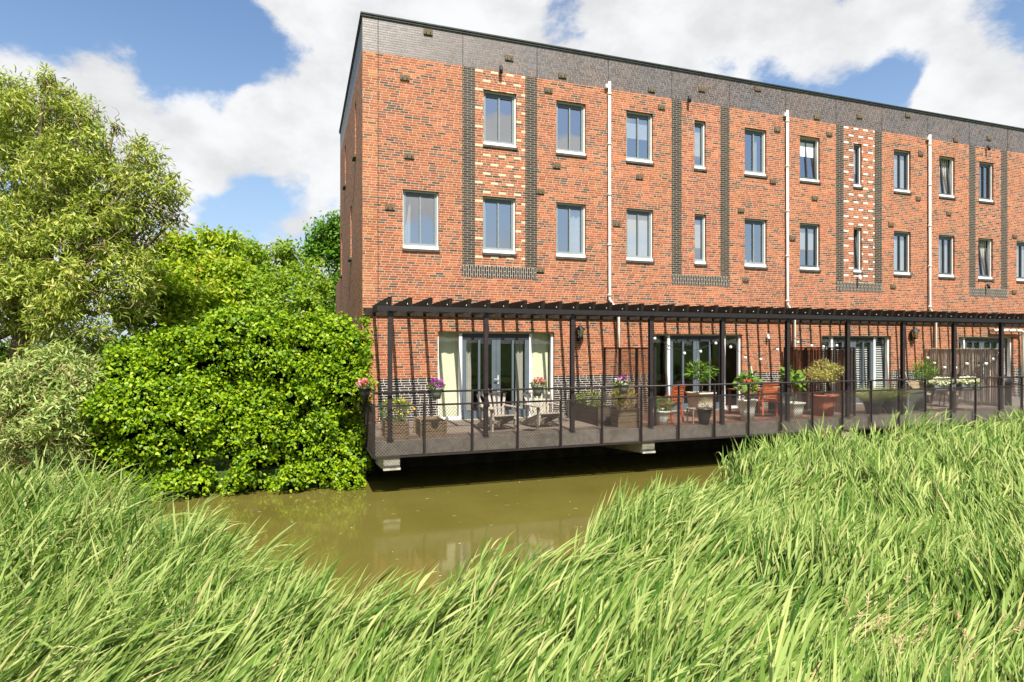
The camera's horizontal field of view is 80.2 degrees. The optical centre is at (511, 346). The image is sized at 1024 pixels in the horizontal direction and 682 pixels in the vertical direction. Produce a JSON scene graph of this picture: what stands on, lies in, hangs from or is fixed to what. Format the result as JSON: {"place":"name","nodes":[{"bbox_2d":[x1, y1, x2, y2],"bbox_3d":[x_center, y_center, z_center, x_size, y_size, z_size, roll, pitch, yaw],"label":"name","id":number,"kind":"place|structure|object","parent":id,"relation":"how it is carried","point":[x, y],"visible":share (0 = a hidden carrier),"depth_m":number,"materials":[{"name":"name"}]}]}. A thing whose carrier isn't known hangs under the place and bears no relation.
{"place":"outdoors","nodes":[
{"label":"outdoors","id":0,"kind":"place"},
{"bbox_2d":[30,347,296,368],"bbox_3d":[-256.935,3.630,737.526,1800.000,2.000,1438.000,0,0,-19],"label":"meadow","id":1,"kind":"structure","parent":0,"point":[81,350],"depth_m":365.04,"materials":[{"name":"plant"}]},
{"bbox_2d":[0,377,365,497],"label":"ground","id":2,"kind":"structure","parent":0,"point":[222,470],"depth_m":13.46,"materials":[{"name":"soil"}]},
{"bbox_2d":[0,331,122,475],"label":"willow shrub","id":3,"kind":"object","parent":2,"relation":"on","point":[22,412],"visible":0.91,"depth_m":12.04,"materials":[{"name":"green plant"}]},
{"bbox_2d":[0,440,126,481],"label":"bramble","id":4,"kind":"object","parent":2,"relation":"on","point":[27,463],"visible":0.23,"depth_m":12.20,"materials":[{"name":"green plant"}]},
{"bbox_2d":[0,61,194,449],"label":"curly willow","id":5,"kind":"object","parent":2,"relation":"on","point":[43,295],"visible":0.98,"depth_m":14.81,"materials":[{"name":"green plant"}]},
{"bbox_2d":[0,331,296,423],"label":"garden hedge","id":6,"kind":"object","parent":2,"relation":"on","point":[116,341],"depth_m":21.59,"materials":[{"name":"green plant"}]},
{"bbox_2d":[105,223,268,433],"bbox_3d":[-9.440,-0.602,18.142,4.852,6.687,3.700,0,0,7],"label":"maple tree","id":7,"kind":"object","parent":2,"relation":"on","point":[196,280],"visible":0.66,"depth_m":17.55,"materials":[{"name":"green plant"}]},
{"bbox_2d":[76,304,380,500],"bbox_3d":[-6.235,1.216,13.895,6.136,4.372,3.568,0,0,-19],"label":"ivy bush","id":8,"kind":"object","parent":2,"relation":"on","point":[171,409],"visible":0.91,"depth_m":13.22,"materials":[{"name":"green plant"}]},
{"bbox_2d":[224,235,334,430],"bbox_3d":[-6.920,-0.384,18.232,3.389,6.232,3.741,0,0,-19],"label":"garden tree","id":9,"kind":"object","parent":2,"relation":"on","point":[303,291],"visible":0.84,"depth_m":18.07,"materials":[{"name":"green plant"}]},
{"bbox_2d":[295,206,339,316],"bbox_3d":[-8.522,-2.086,30.205,4.258,9.650,4.764,0,0,-19],"label":"broadleaf tree","id":10,"kind":"object","parent":2,"relation":"on","point":[325,242],"visible":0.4,"depth_m":29.58,"materials":[{"name":"green plant"}]},
{"bbox_2d":[314,439,363,464],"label":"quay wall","id":11,"kind":"structure","parent":2,"relation":"on","point":[319,459],"depth_m":14.12,"materials":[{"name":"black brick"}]},
{"bbox_2d":[336,11,619,469],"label":"terraced house","id":12,"kind":"structure","parent":2,"relation":"on","point":[475,166],"depth_m":16.47,"materials":[{"name":"brick"}]},
{"bbox_2d":[402,190,439,252],"bbox_3d":[-2.382,-3.251,15.870,0.982,1.598,0.210,0,0,-19],"label":"window","id":13,"kind":"structure","parent":12,"relation":"in","point":[420,208],"depth_m":15.90,"materials":[{"name":"glass"}]},
{"bbox_2d":[438,331,552,420],"bbox_3d":[-0.433,0.812,16.661,3.365,2.405,0.452,0,0,-19],"label":"patio door","id":14,"kind":"structure","parent":12,"relation":"in","point":[454,347],"depth_m":16.58,"materials":[{"name":"white paint"}]},
{"bbox_2d":[482,196,516,256],"bbox_3d":[-0.359,-3.251,16.575,0.978,1.598,0.210,0,0,-19],"label":"window","id":15,"kind":"structure","parent":12,"relation":"in","point":[498,213],"depth_m":16.61,"materials":[{"name":"glass"}]},
{"bbox_2d":[483,91,517,150],"bbox_3d":[-0.337,-6.136,16.582,0.985,1.548,0.210,0,0,-19],"label":"window","id":16,"kind":"structure","parent":12,"relation":"in","point":[499,108],"depth_m":16.62,"materials":[{"name":"glass"}]},
{"bbox_2d":[556,101,586,157],"bbox_3d":[1.658,-6.136,17.277,0.960,1.548,0.210,0,0,-19],"label":"window","id":17,"kind":"structure","parent":12,"relation":"in","point":[570,117],"depth_m":17.32,"materials":[{"name":"glass"}]},
{"bbox_2d":[556,202,586,259],"bbox_3d":[1.658,-3.251,17.277,0.960,1.598,0.210,0,0,-19],"label":"window","id":18,"kind":"structure","parent":12,"relation":"in","point":[570,218],"depth_m":17.32,"materials":[{"name":"glass"}]},
{"bbox_2d":[0,399,1023,681],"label":"reed bed","id":19,"kind":"object","parent":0,"point":[762,563],"visible":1,"depth_m":4.96,"materials":[{"name":"green plant"}]},
{"bbox_2d":[0,0,1023,346],"label":"sky","id":20,"kind":"structure","parent":0,"point":[246,98],"materials":[{"name":"blue"}]},
{"bbox_2d":[98,430,992,650],"bbox_3d":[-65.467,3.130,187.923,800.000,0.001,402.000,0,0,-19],"label":"water","id":21,"kind":"structure","parent":0,"point":[405,520],"depth_m":11.57,"materials":[{"name":"brown liquid"}]},
{"bbox_2d":[208,472,630,587],"bbox_3d":[-0.606,3.126,10.992,8.914,0.001,6.468,0,0,-19],"label":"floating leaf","id":22,"kind":"object","parent":21,"relation":"on","point":[382,500],"visible":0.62,"depth_m":11.46,"materials":[{"name":"green plant"}]},
{"bbox_2d":[608,55,795,453],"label":"terraced house","id":23,"kind":"structure","parent":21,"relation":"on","point":[698,167],"depth_m":18.71,"materials":[{"name":"red brick"}]},
{"bbox_2d":[626,111,653,165],"bbox_3d":[3.748,-6.136,18.019,0.945,1.548,0.235,0,0,-19],"label":"window","id":24,"kind":"structure","parent":23,"relation":"in","point":[638,125],"depth_m":18.06,"materials":[{"name":"glass"}]},
{"bbox_2d":[626,208,654,263],"bbox_3d":[3.758,-3.251,18.022,0.945,1.598,0.235,0,0,-19],"label":"window","id":25,"kind":"structure","parent":23,"relation":"in","point":[639,222],"depth_m":18.05,"materials":[{"name":"glass"}]},
{"bbox_2d":[653,334,739,411],"bbox_3d":[5.686,0.822,18.680,3.330,2.385,0.240,0,0,-19],"label":"patio door","id":26,"kind":"structure","parent":23,"relation":"in","point":[695,338],"depth_m":18.68,"materials":[{"name":"white paint"}]},
{"bbox_2d":[694,121,706,171],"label":"window","id":27,"kind":"structure","parent":23,"relation":"in","point":[698,126],"depth_m":18.76,"materials":[{"name":"glass"}]},
{"bbox_2d":[694,214,707,265],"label":"window","id":28,"kind":"structure","parent":23,"relation":"in","point":[699,219],"depth_m":18.78,"materials":[{"name":"glass"}]},
{"bbox_2d":[744,128,767,178],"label":"window","id":29,"kind":"structure","parent":23,"relation":"in","point":[754,139],"depth_m":19.44,"materials":[{"name":"glass"}]},
{"bbox_2d":[744,218,767,269],"bbox_3d":[7.734,-3.251,19.399,0.910,1.598,0.219,0,0,-19],"label":"window","id":30,"kind":"structure","parent":23,"relation":"in","point":[754,228],"depth_m":19.44,"materials":[{"name":"glass"}]},
{"bbox_2d":[785,87,936,441],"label":"terraced house","id":31,"kind":"structure","parent":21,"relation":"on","point":[860,185],"depth_m":20.85,"materials":[{"name":"red brick"}]},
{"bbox_2d":[800,136,820,184],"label":"window","id":32,"kind":"structure","parent":31,"relation":"in","point":[808,146],"depth_m":20.23,"materials":[{"name":"glass"}]},
{"bbox_2d":[800,223,820,271],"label":"window","id":33,"kind":"structure","parent":31,"relation":"in","point":[808,232],"depth_m":20.16,"materials":[{"name":"glass"}]},
{"bbox_2d":[822,336,888,403],"bbox_3d":[11.746,0.830,20.832,3.163,2.370,0.316,0,0,-19],"label":"patio door","id":34,"kind":"structure","parent":31,"relation":"in","point":[832,339],"depth_m":21.08,"materials":[{"name":"white paint"}]},
{"bbox_2d":[853,144,862,188],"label":"window","id":35,"kind":"structure","parent":31,"relation":"in","point":[857,185],"depth_m":20.86,"materials":[{"name":"glass"}]},
{"bbox_2d":[853,228,862,273],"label":"window","id":36,"kind":"structure","parent":31,"relation":"in","point":[857,270],"depth_m":20.88,"materials":[{"name":"glass"}]},
{"bbox_2d":[894,150,911,194],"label":"window","id":37,"kind":"structure","parent":31,"relation":"in","point":[901,158],"depth_m":21.56,"materials":[{"name":"glass"}]},
{"bbox_2d":[894,231,911,276],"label":"window","id":38,"kind":"structure","parent":31,"relation":"in","point":[901,239],"depth_m":21.57,"materials":[{"name":"glass"}]},
{"bbox_2d":[928,112,1023,432],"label":"terraced house","id":39,"kind":"structure","parent":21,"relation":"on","point":[977,215],"depth_m":22.69,"materials":[{"name":"red brick"}]},
{"bbox_2d":[938,235,955,278],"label":"window","id":40,"kind":"structure","parent":39,"relation":"in","point":[945,242],"depth_m":22.30,"materials":[{"name":"glass"}]},
{"bbox_2d":[939,156,955,199],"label":"window","id":41,"kind":"structure","parent":39,"relation":"in","point":[945,174],"depth_m":22.35,"materials":[{"name":"glass"}]},
{"bbox_2d":[959,337,1010,398],"bbox_3d":[17.799,0.831,22.940,3.050,2.368,0.316,0,0,-19],"label":"patio door","id":42,"kind":"structure","parent":39,"relation":"in","point":[963,340],"depth_m":23.02,"materials":[{"name":"white paint"}]},
{"bbox_2d":[978,238,993,280],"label":"window","id":43,"kind":"structure","parent":39,"relation":"in","point":[984,256],"depth_m":23.04,"materials":[{"name":"glass"}]},
{"bbox_2d":[979,162,994,203],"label":"window","id":44,"kind":"structure","parent":39,"relation":"in","point":[984,168],"depth_m":22.96,"materials":[{"name":"glass"}]},
{"bbox_2d":[1016,241,1023,282],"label":"window","id":45,"kind":"structure","parent":39,"relation":"in","point":[1020,245],"depth_m":23.63,"materials":[{"name":"white paint"}]},
{"bbox_2d":[362,397,1023,470],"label":"terrace deck","id":46,"kind":"structure","parent":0,"point":[388,464],"depth_m":14.97,"materials":[{"name":"wood"}]},
{"bbox_2d":[379,396,414,438],"bbox_3d":[-2.488,1.519,13.151,0.820,0.891,0.789,0,0,-19],"label":"planter","id":47,"kind":"object","parent":46,"relation":"on","point":[398,429],"visible":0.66,"depth_m":12.96,"materials":[{"name":"wood"}]},
{"bbox_2d":[414,416,446,437],"bbox_3d":[-1.823,1.780,13.502,0.588,0.370,0.788,0,0,-19],"label":"planter","id":48,"kind":"object","parent":46,"relation":"on","point":[431,424],"visible":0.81,"depth_m":13.21,"materials":[{"name":"wood"}]},
{"bbox_2d":[476,391,521,431],"bbox_3d":[-0.370,1.508,14.439,0.820,0.958,0.997,0,0,-27],"label":"deck chair","id":49,"kind":"object","parent":46,"relation":"on","point":[503,414],"visible":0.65,"depth_m":14.52,"materials":[{"name":"white wood"}]},
{"bbox_2d":[522,390,566,428],"bbox_3d":[0.735,1.508,14.930,0.820,0.958,0.997,0,0,-25],"label":"deck chair","id":50,"kind":"object","parent":46,"relation":"on","point":[534,418],"visible":0.64,"depth_m":15.02,"materials":[{"name":"white wood"}]},
{"bbox_2d":[567,388,615,425],"bbox_3d":[2.026,1.478,15.796,0.618,0.974,1.818,0,0,-19],"label":"planter","id":51,"kind":"object","parent":46,"relation":"on","point":[590,407],"visible":0.77,"depth_m":15.48,"materials":[{"name":"wood"}]},
{"bbox_2d":[609,377,639,427],"bbox_3d":[2.753,1.355,14.958,0.793,1.220,0.680,0,0,-19],"label":"planter","id":52,"kind":"object","parent":46,"relation":"on","point":[623,414],"visible":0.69,"depth_m":14.79,"materials":[{"name":"wood"}]},
{"bbox_2d":[604,347,655,425],"bbox_3d":[3.093,1.000,16.199,0.060,1.930,2.640,0,0,-19],"label":"privacy screen","id":53,"kind":"object","parent":46,"relation":"on","point":[612,363],"visible":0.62,"depth_m":16.88,"materials":[{"name":"brown wood"}]},
{"bbox_2d":[653,398,674,425],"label":"potted plant","id":54,"kind":"object","parent":46,"relation":"on","point":[663,414],"visible":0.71,"depth_m":15.05,"materials":[{"name":"green plant"}]},
{"bbox_2d":[653,384,685,422],"bbox_3d":[4.096,1.474,15.802,0.550,0.989,0.635,0,0,-39],"label":"garden chair","id":55,"kind":"object","parent":46,"relation":"on","point":[682,388],"visible":0.38,"depth_m":15.63,"materials":[{"name":"orange paint"}]},
{"bbox_2d":[360,376,1023,458],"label":"railing","id":56,"kind":"object","parent":46,"relation":"on","point":[370,419],"visible":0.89,"depth_m":14.79,"materials":[{"name":"black metal"}]},
{"bbox_2d":[355,378,371,397],"bbox_3d":[-3.169,0.894,13.033,0.369,0.432,0.425,0,0,-19],"label":"flower pot","id":57,"kind":"object","parent":56,"relation":"hanging from","point":[363,389],"visible":0.99,"depth_m":12.95,"materials":[{"name":"black metal"}]},
{"bbox_2d":[427,378,445,398],"bbox_3d":[-1.598,0.893,12.817,0.428,0.434,0.386,0,0,-19],"label":"flower pot","id":58,"kind":"object","parent":56,"relation":"hanging from","point":[436,391],"visible":1,"depth_m":12.73,"materials":[{"name":"grey plastic"}]},
{"bbox_2d":[530,377,546,395],"bbox_3d":[0.580,0.896,13.573,0.424,0.428,0.361,0,0,-19],"label":"flower pot","id":59,"kind":"object","parent":56,"relation":"hanging from","point":[537,388],"visible":1,"depth_m":13.48,"materials":[{"name":"grey plastic"}]},
{"bbox_2d":[615,375,630,393],"bbox_3d":[2.591,0.896,14.271,0.428,0.429,0.391,0,0,-19],"label":"flower pot","id":60,"kind":"object","parent":56,"relation":"hanging from","point":[622,383],"visible":1,"depth_m":14.19,"materials":[{"name":"grey plastic"}]},
{"bbox_2d":[927,376,955,391],"bbox_3d":[12.796,1.120,18.124,0.984,0.460,0.422,0,0,-19],"label":"flower trough","id":61,"kind":"object","parent":56,"relation":"attached to","point":[938,383],"visible":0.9,"depth_m":18.01,"materials":[{"name":"grey plastic"}]},
{"bbox_2d":[956,375,981,390],"bbox_3d":[13.890,1.120,18.515,0.992,0.460,0.416,0,0,-19],"label":"flower trough","id":62,"kind":"object","parent":56,"relation":"attached to","point":[966,383],"visible":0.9,"depth_m":18.38,"materials":[{"name":"grey plastic"}]},
{"bbox_2d":[363,297,1023,439],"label":"pergola","id":63,"kind":"object","parent":46,"relation":"on","point":[486,310],"visible":0.98,"depth_m":15.67,"materials":[{"name":"black metal"}]},
{"bbox_2d":[653,334,844,360],"bbox_3d":[6.387,0.031,15.949,6.265,0.711,0.072,0,0,-19],"label":"string light","id":64,"kind":"object","parent":63,"relation":"hanging from","point":[730,347],"visible":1,"depth_m":15.81,"materials":[{"name":"white glass"}]},
{"bbox_2d":[686,407,705,423],"bbox_3d":[4.709,1.772,15.513,0.440,0.385,0.300,0,0,-19],"label":"stool","id":65,"kind":"object","parent":46,"relation":"on","point":[692,408],"visible":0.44,"depth_m":15.34,"materials":[{"name":"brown wood"}]},
{"bbox_2d":[683,358,718,416],"bbox_3d":[5.289,1.133,17.073,1.117,1.665,1.056,0,0,-19],"label":"potted plant","id":66,"kind":"object","parent":46,"relation":"on","point":[693,373],"visible":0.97,"depth_m":16.91,"materials":[{"name":"green plant"}]},
{"bbox_2d":[696,397,712,423],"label":"potted plant","id":67,"kind":"object","parent":46,"relation":"on","point":[705,414],"visible":0.88,"depth_m":15.28,"materials":[{"name":"grey plant"}]},
{"bbox_2d":[733,366,762,420],"bbox_3d":[6.239,1.240,16.068,0.721,1.451,0.722,0,0,-43],"label":"potted plant","id":68,"kind":"object","parent":46,"relation":"on","point":[743,375],"visible":0.73,"depth_m":15.96,"materials":[{"name":"green plant"}]},
{"bbox_2d":[727,388,779,413],"bbox_3d":[6.954,1.603,17.566,1.192,0.725,0.840,0,0,-19],"label":"garden table","id":69,"kind":"object","parent":46,"relation":"on","point":[729,392],"visible":0.37,"depth_m":17.69,"materials":[{"name":"brown wood"}]},
{"bbox_2d":[743,378,766,410],"bbox_3d":[7.355,1.474,18.232,0.550,0.989,0.635,0,0,-27],"label":"garden chair","id":70,"kind":"object","parent":46,"relation":"on","point":[750,380],"visible":0.15,"depth_m":18.41,"materials":[{"name":"orange paint"}]},
{"bbox_2d":[757,384,782,417],"bbox_3d":[7.130,1.474,16.789,0.550,0.989,0.635,0,0,11],"label":"garden chair","id":71,"kind":"object","parent":46,"relation":"on","point":[777,386],"visible":0.55,"depth_m":16.58,"materials":[{"name":"orange paint"}]},
{"bbox_2d":[779,365,805,418],"bbox_3d":[7.715,1.236,16.579,0.880,1.458,0.588,0,0,-19],"label":"potted plant","id":72,"kind":"object","parent":46,"relation":"on","point":[793,377],"visible":0.73,"depth_m":16.46,"materials":[{"name":"green plant"}]},
{"bbox_2d":[784,347,855,415],"bbox_3d":[9.203,1.000,18.328,0.060,1.930,2.640,0,0,-19],"label":"privacy screen","id":73,"kind":"object","parent":46,"relation":"on","point":[801,358],"visible":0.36,"depth_m":18.17,"materials":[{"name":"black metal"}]},
{"bbox_2d":[802,357,844,415],"bbox_3d":[8.817,1.144,17.240,1.466,1.643,0.794,0,0,-19],"label":"potted plant","id":74,"kind":"object","parent":46,"relation":"on","point":[826,375],"visible":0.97,"depth_m":17.07,"materials":[{"name":"green plant"}]},
{"bbox_2d":[856,383,899,413],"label":"potted plant","id":75,"kind":"object","parent":46,"relation":"on","point":[873,401],"visible":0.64,"depth_m":17.47,"materials":[{"name":"green plant"}]},
{"bbox_2d":[863,381,919,413],"bbox_3d":[11.026,1.465,17.844,1.653,1.001,1.688,0,0,-19],"label":"potted plant","id":76,"kind":"object","parent":46,"relation":"on","point":[888,403],"visible":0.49,"depth_m":17.66,"materials":[{"name":"green plant"}]},
{"bbox_2d":[889,390,927,410],"bbox_3d":[12.239,1.665,18.824,0.900,0.600,0.660,0,0,-19],"label":"storage chest","id":77,"kind":"object","parent":46,"relation":"on","point":[916,400],"visible":0.2,"depth_m":18.53,"materials":[{"name":"grey plastic"}]},
{"bbox_2d":[908,380,931,407],"bbox_3d":[13.078,1.527,19.474,0.693,0.880,0.616,0,0,-9],"label":"rattan chair","id":78,"kind":"object","parent":46,"relation":"on","point":[913,384],"visible":0.47,"depth_m":19.71,"materials":[{"name":"beige wicker"}]},
{"bbox_2d":[910,355,941,403],"bbox_3d":[14.272,1.127,20.951,1.212,1.675,1.037,0,0,-19],"label":"potted plant","id":79,"kind":"object","parent":46,"relation":"on","point":[921,368],"visible":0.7,"depth_m":20.87,"materials":[{"name":"green plant"}]},
{"bbox_2d":[937,391,957,406],"bbox_3d":[14.056,1.527,19.655,0.693,0.880,0.616,0,0,-34],"label":"rattan chair","id":80,"kind":"object","parent":46,"relation":"on","point":[944,393],"visible":0.29,"depth_m":19.58,"materials":[{"name":"wicker"}]},
{"bbox_2d":[924,348,1004,406],"bbox_3d":[15.086,0.990,20.378,0.044,1.870,2.602,0,0,-19],"label":"privacy screen","id":81,"kind":"object","parent":46,"relation":"on","point":[966,354],"visible":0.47,"depth_m":20.17,"materials":[{"name":"brown wood"}]},
{"bbox_2d":[926,354,996,368],"bbox_3d":[15.049,0.409,20.332,0.100,0.764,2.508,0,0,-19],"label":"string light","id":82,"kind":"object","parent":81,"relation":"hanging from","point":[967,363],"visible":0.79,"depth_m":20.14,"materials":[{"name":"white glass"}]},
{"bbox_2d":[768,392,798,414],"bbox_3d":[7.874,1.660,17.674,0.660,0.610,0.560,0,0,-19],"label":"storage box","id":83,"kind":"object","parent":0,"point":[773,406],"visible":0.25,"depth_m":17.48,"materials":[{"name":"grey plastic"}]},
{"bbox_2d":[843,574,1023,681],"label":"seed grass","id":84,"kind":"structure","parent":0,"point":[1020,625],"depth_m":4.15,"materials":[{"name":"beige plant"}]},
{"bbox_2d":[983,375,1019,405],"bbox_3d":[16.049,1.450,20.046,1.240,1.030,0.720,0,0,-19],"label":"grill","id":85,"kind":"object","parent":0,"point":[1008,382],"visible":0.25,"depth_m":19.96,"materials":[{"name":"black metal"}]}
]}

